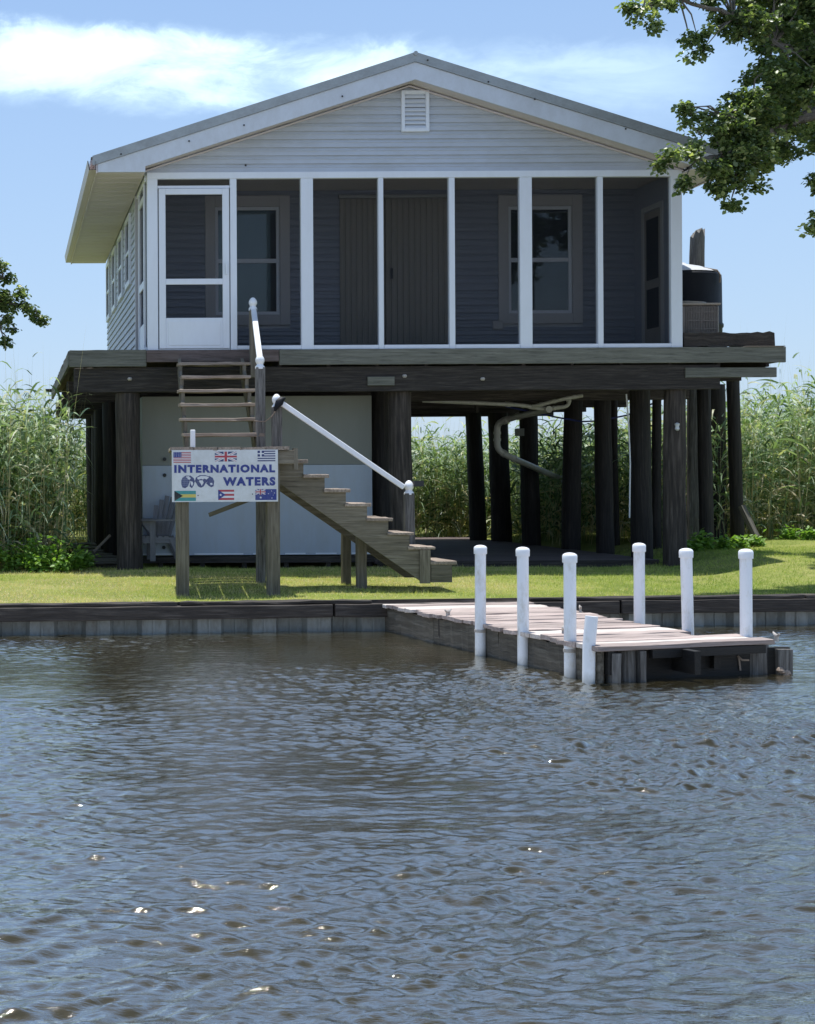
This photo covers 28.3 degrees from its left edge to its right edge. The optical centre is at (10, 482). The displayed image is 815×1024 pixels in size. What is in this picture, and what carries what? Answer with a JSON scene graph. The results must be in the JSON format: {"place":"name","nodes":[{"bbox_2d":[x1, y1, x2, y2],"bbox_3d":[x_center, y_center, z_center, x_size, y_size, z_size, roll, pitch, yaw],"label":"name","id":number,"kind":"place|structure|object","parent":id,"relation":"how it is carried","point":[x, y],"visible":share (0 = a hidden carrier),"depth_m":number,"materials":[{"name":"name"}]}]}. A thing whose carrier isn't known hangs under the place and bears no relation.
{"place":"outdoors","nodes":[
{"label":"outdoors","id":0,"kind":"place"},
{"bbox_2d":[0,624,814,1023],"bbox_3d":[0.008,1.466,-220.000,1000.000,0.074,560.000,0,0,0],"label":"water","id":1,"kind":"structure","parent":0,"point":[302,828],"depth_m":6.27,"materials":[{"name":"liquid"}]},
{"bbox_2d":[0,372,662,540],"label":"reeds","id":2,"kind":"object","parent":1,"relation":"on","point":[444,495],"visible":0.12,"depth_m":28.48,"materials":[{"name":"green plant"}]},
{"bbox_2d":[382,601,792,682],"bbox_3d":[4.681,1.647,13.099,1.777,1.058,4.364,0,0,-11],"label":"dock","id":3,"kind":"object","parent":1,"relation":"in","point":[629,651],"visible":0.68,"depth_m":11.60,"materials":[{"name":"grey wood"}]},
{"bbox_2d":[474,545,486,655],"bbox_3d":[3.941,1.452,12.720,0.107,1.855,0.106,0,0,0],"label":"mooring post","id":4,"kind":"object","parent":3,"relation":"attached to","point":[480,552],"visible":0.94,"depth_m":12.68,"materials":[{"name":"white plastic"}]},
{"bbox_2d":[516,547,529,665],"bbox_3d":[4.069,1.445,12.050,0.107,1.867,0.106,0,0,0],"label":"mooring post","id":5,"kind":"object","parent":3,"relation":"attached to","point":[522,554],"visible":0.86,"depth_m":12.01,"materials":[{"name":"white plastic"}]},
{"bbox_2d":[562,552,576,677],"bbox_3d":[4.166,1.450,11.300,0.107,1.856,0.106,0,0,0],"label":"mooring post","id":6,"kind":"object","parent":3,"relation":"attached to","point":[569,560],"visible":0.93,"depth_m":11.26,"materials":[{"name":"white plastic"}]},
{"bbox_2d":[632,543,645,623],"bbox_3d":[5.282,1.440,12.750,0.107,1.865,0.106,0,0,0],"label":"mooring post","id":7,"kind":"object","parent":3,"relation":"attached to","point":[638,550],"visible":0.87,"depth_m":12.71,"materials":[{"name":"white plastic"}]},
{"bbox_2d":[679,548,693,634],"bbox_3d":[5.373,1.447,12.050,0.122,1.850,0.106,0,0,0],"label":"mooring post","id":8,"kind":"object","parent":3,"relation":"attached to","point":[686,572],"visible":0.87,"depth_m":12.01,"materials":[{"name":"white plastic"}]},
{"bbox_2d":[738,549,753,636],"bbox_3d":[5.621,1.439,11.600,0.107,1.863,0.106,0,0,0],"label":"mooring post","id":9,"kind":"object","parent":3,"relation":"attached to","point":[745,557],"visible":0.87,"depth_m":11.56,"materials":[{"name":"white plastic"}]},
{"bbox_2d":[582,615,597,683],"bbox_3d":[4.185,1.671,10.980,0.129,1.415,0.089,0,0,0],"label":"mooring post","id":10,"kind":"object","parent":1,"relation":"in","point":[588,653],"visible":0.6,"depth_m":10.94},
{"bbox_2d":[0,488,814,602],"bbox_3d":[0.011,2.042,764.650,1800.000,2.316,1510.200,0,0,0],"label":"ground","id":11,"kind":"structure","parent":0,"point":[625,544],"depth_m":17.56,"materials":[{"name":"green plant"}]},
{"bbox_2d":[0,544,28,571],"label":"weed","id":12,"kind":"object","parent":11,"relation":"on","point":[9,558],"visible":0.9,"depth_m":19.30,"materials":[{"name":"green plant"}]},
{"bbox_2d":[10,538,38,570],"bbox_3d":[0.203,0.963,19.223,0.440,0.534,0.414,0,0,0],"label":"weed","id":13,"kind":"object","parent":11,"relation":"on","point":[26,557],"visible":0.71,"depth_m":19.25,"materials":[{"name":"green plant"}]},
{"bbox_2d":[0,257,51,350],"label":"branching tree","id":14,"kind":"object","parent":11,"relation":"on","point":[7,305],"visible":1,"depth_m":20.36,"materials":[{"name":"green plant"}]},
{"bbox_2d":[24,551,53,572],"bbox_3d":[0.379,1.034,19.115,0.380,0.349,0.390,0,0,31],"label":"weed","id":15,"kind":"object","parent":11,"relation":"on","point":[39,564],"visible":0.92,"depth_m":19.07,"materials":[{"name":"green plant"}]},
{"bbox_2d":[0,326,94,569],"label":"reeds","id":16,"kind":"object","parent":11,"relation":"on","point":[32,494],"visible":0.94,"depth_m":19.68,"materials":[{"name":"green plant"}]},
{"bbox_2d":[25,532,72,569],"bbox_3d":[0.474,0.889,19.264,0.637,0.521,0.441,0,0,0],"label":"weed","id":17,"kind":"object","parent":11,"relation":"on","point":[41,548],"visible":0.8,"depth_m":19.21,"materials":[{"name":"green plant"}]},
{"bbox_2d":[47,549,71,572],"bbox_3d":[0.614,1.042,19.064,0.327,0.396,0.398,0,0,20],"label":"weed","id":18,"kind":"object","parent":11,"relation":"on","point":[60,565],"visible":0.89,"depth_m":19.01,"materials":[{"name":"green plant"}]},
{"bbox_2d":[50,544,88,571],"bbox_3d":[0.733,0.974,19.229,0.547,0.401,0.439,0,0,0],"label":"weed","id":19,"kind":"object","parent":11,"relation":"on","point":[74,563],"visible":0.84,"depth_m":19.17,"materials":[{"name":"green plant"}]},
{"bbox_2d":[72,547,100,569],"bbox_3d":[0.963,1.028,19.518,0.386,0.405,0.382,0,0,23],"label":"weed","id":20,"kind":"object","parent":11,"relation":"on","point":[92,562],"visible":0.51,"depth_m":19.47,"materials":[{"name":"green plant"}]},
{"bbox_2d":[66,542,116,567],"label":"plank walk","id":21,"kind":"structure","parent":11,"relation":"on","point":[107,560],"depth_m":20.31,"materials":[{"name":"grey wood"}]},
{"bbox_2d":[93,534,110,552],"bbox_3d":[1.232,0.823,20.450,0.272,0.241,0.022,0,0,-23],"label":"wooden stick","id":22,"kind":"object","parent":21,"relation":"on","point":[101,543],"visible":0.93,"depth_m":20.44,"materials":[{"name":"grey wood"}]},
{"bbox_2d":[141,495,175,560],"bbox_3d":[1.906,0.600,19.690,0.696,0.859,0.540,0,0,0],"label":"garden chair","id":23,"kind":"object","parent":11,"relation":"on","point":[158,526],"visible":0.77,"depth_m":19.63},
{"bbox_2d":[140,396,374,567],"bbox_3d":[3.242,0.066,22.900,3.053,2.395,6.000,0,0,0],"label":"storage room","id":24,"kind":"object","parent":11,"relation":"on","point":[346,420],"visible":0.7,"depth_m":19.95,"materials":[{"name":"white paint"}]},
{"bbox_2d":[168,297,456,595],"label":"wooden staircase","id":25,"kind":"structure","parent":11,"relation":"on","point":[402,553],"depth_m":16.62,"materials":[{"name":"brown wood"}]},
{"bbox_2d":[172,450,277,501],"bbox_3d":[2.254,-0.069,15.963,1.115,0.546,0.016,0,0,0],"label":"sign","id":26,"kind":"object","parent":25,"relation":"attached to","point":[225,476],"visible":1,"depth_m":15.96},
{"bbox_2d":[274,397,285,410],"bbox_3d":[3.024,-0.878,17.034,0.133,0.164,0.079,0,0,0],"label":"tied cloth","id":27,"kind":"object","parent":25,"relation":"attached to","point":[279,401],"visible":1,"depth_m":17.01,"materials":[{"name":"black fabric"}]},
{"bbox_2d":[0,594,814,635],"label":"bulkhead","id":28,"kind":"object","parent":11,"relation":"on","point":[165,617],"visible":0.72,"depth_m":14.74,"materials":[{"name":"wood"}]},
{"bbox_2d":[46,51,785,569],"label":"stilt house","id":29,"kind":"structure","parent":11,"relation":"on","point":[402,241],"depth_m":20.07,"materials":[{"name":"white wood"}]},
{"bbox_2d":[106,258,110,322],"bbox_3d":[1.685,-3.289,26.100,0.045,1.000,0.800,0,0,0],"label":"side window","id":30,"kind":"structure","parent":29,"relation":"in","point":[108,288],"depth_m":25.78,"materials":[{"name":"white wood"}]},
{"bbox_2d":[111,246,116,313],"bbox_3d":[1.685,-3.289,24.700,0.045,1.000,0.800,0,0,0],"label":"side window","id":31,"kind":"structure","parent":29,"relation":"in","point":[113,254],"depth_m":24.66,"materials":[{"name":"white wood"}]},
{"bbox_2d":[117,230,123,302],"bbox_3d":[1.685,-3.289,23.200,0.045,1.000,0.800,0,0,0],"label":"side window","id":32,"kind":"structure","parent":29,"relation":"in","point":[120,248],"depth_m":23.27,"materials":[{"name":"white wood"}]},
{"bbox_2d":[124,213,131,290],"bbox_3d":[1.685,-3.289,21.750,0.045,1.000,0.800,0,0,0],"label":"side window","id":33,"kind":"structure","parent":29,"relation":"in","point":[127,224],"depth_m":21.62,"materials":[{"name":"white wood"}]},
{"bbox_2d":[158,188,229,348],"bbox_3d":[2.329,-2.711,19.252,0.891,2.028,0.073,0,0,0],"label":"screen door","id":34,"kind":"structure","parent":29,"relation":"in","point":[174,333],"depth_m":19.25,"materials":[{"name":"white wood"}]},
{"bbox_2d":[205,195,289,325],"bbox_3d":[3.205,-2.999,20.565,1.145,1.752,0.099,0,0,0],"label":"window","id":35,"kind":"structure","parent":29,"relation":"in","point":[253,212],"depth_m":20.55,"materials":[{"name":"grey glass"}]},
{"bbox_2d":[498,195,582,323],"bbox_3d":[7.163,-3.014,20.548,1.135,1.742,0.066,0,0,0],"label":"window","id":36,"kind":"structure","parent":29,"relation":"in","point":[506,203],"depth_m":20.52,"materials":[{"name":"grey wood"}]},
{"bbox_2d":[682,301,720,332],"bbox_3d":[8.883,-2.052,20.037,0.677,0.677,0.787,0,0,0],"label":"air conditioner","id":37,"kind":"object","parent":29,"relation":"on","point":[700,316],"visible":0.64,"depth_m":19.72,"materials":[{"name":"beige metal"}]},
{"bbox_2d":[682,262,723,331],"bbox_3d":[9.248,-2.375,21.050,1.160,1.322,1.160,0,0,0],"label":"water tank","id":38,"kind":"object","parent":29,"relation":"on","point":[701,283],"visible":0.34,"depth_m":20.52,"materials":[{"name":"plastic"}]},
{"bbox_2d":[351,537,658,566],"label":"concrete slab","id":39,"kind":"structure","parent":11,"relation":"on","point":[460,550],"depth_m":21.20,"materials":[{"name":"grey concrete"}]},
{"bbox_2d":[483,339,814,545],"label":"reeds","id":40,"kind":"object","parent":11,"relation":"on","point":[778,465],"visible":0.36,"depth_m":23.33,"materials":[{"name":"green plant"}]},
{"bbox_2d":[687,537,709,550],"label":"weed","id":41,"kind":"object","parent":11,"relation":"on","point":[693,545],"visible":0.62,"depth_m":20.45,"materials":[{"name":"green plant"}]},
{"bbox_2d":[689,528,722,550],"bbox_3d":[9.423,0.815,20.600,0.394,0.396,0.362,0,0,0],"label":"weed","id":42,"kind":"object","parent":11,"relation":"on","point":[707,544],"visible":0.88,"depth_m":20.55,"materials":[{"name":"green plant"}]},
{"bbox_2d":[614,0,814,237],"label":"overhanging tree","id":43,"kind":"object","parent":11,"relation":"on","point":[742,143],"visible":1,"depth_m":16.82,"materials":[{"name":"green plant"}]},
{"bbox_2d":[711,531,738,549],"bbox_3d":[9.689,0.835,20.678,0.469,0.352,0.372,0,0,0],"label":"weed","id":44,"kind":"object","parent":11,"relation":"on","point":[723,543],"visible":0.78,"depth_m":20.64,"materials":[{"name":"green plant"}]},
{"bbox_2d":[729,535,753,548],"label":"weed","id":45,"kind":"object","parent":11,"relation":"on","point":[739,541],"visible":0.66,"depth_m":20.87,"materials":[{"name":"green plant"}]},
{"bbox_2d":[743,529,766,546],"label":"weed","id":46,"kind":"object","parent":11,"relation":"on","point":[757,541],"visible":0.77,"depth_m":21.06,"materials":[{"name":"green plant"}]},
{"bbox_2d":[774,522,799,539],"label":"weed","id":47,"kind":"object","parent":11,"relation":"on","point":[786,533],"visible":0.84,"depth_m":22.07,"materials":[{"name":"green plant"}]},
{"bbox_2d":[798,525,814,539],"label":"weed","id":48,"kind":"object","parent":11,"relation":"on","point":[807,533],"visible":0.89,"depth_m":21.85,"materials":[{"name":"green plant"}]},
{"bbox_2d":[0,0,814,478],"label":"sky","id":49,"kind":"structure","parent":0,"point":[80,80],"materials":[{"name":"blue"}]}
]}

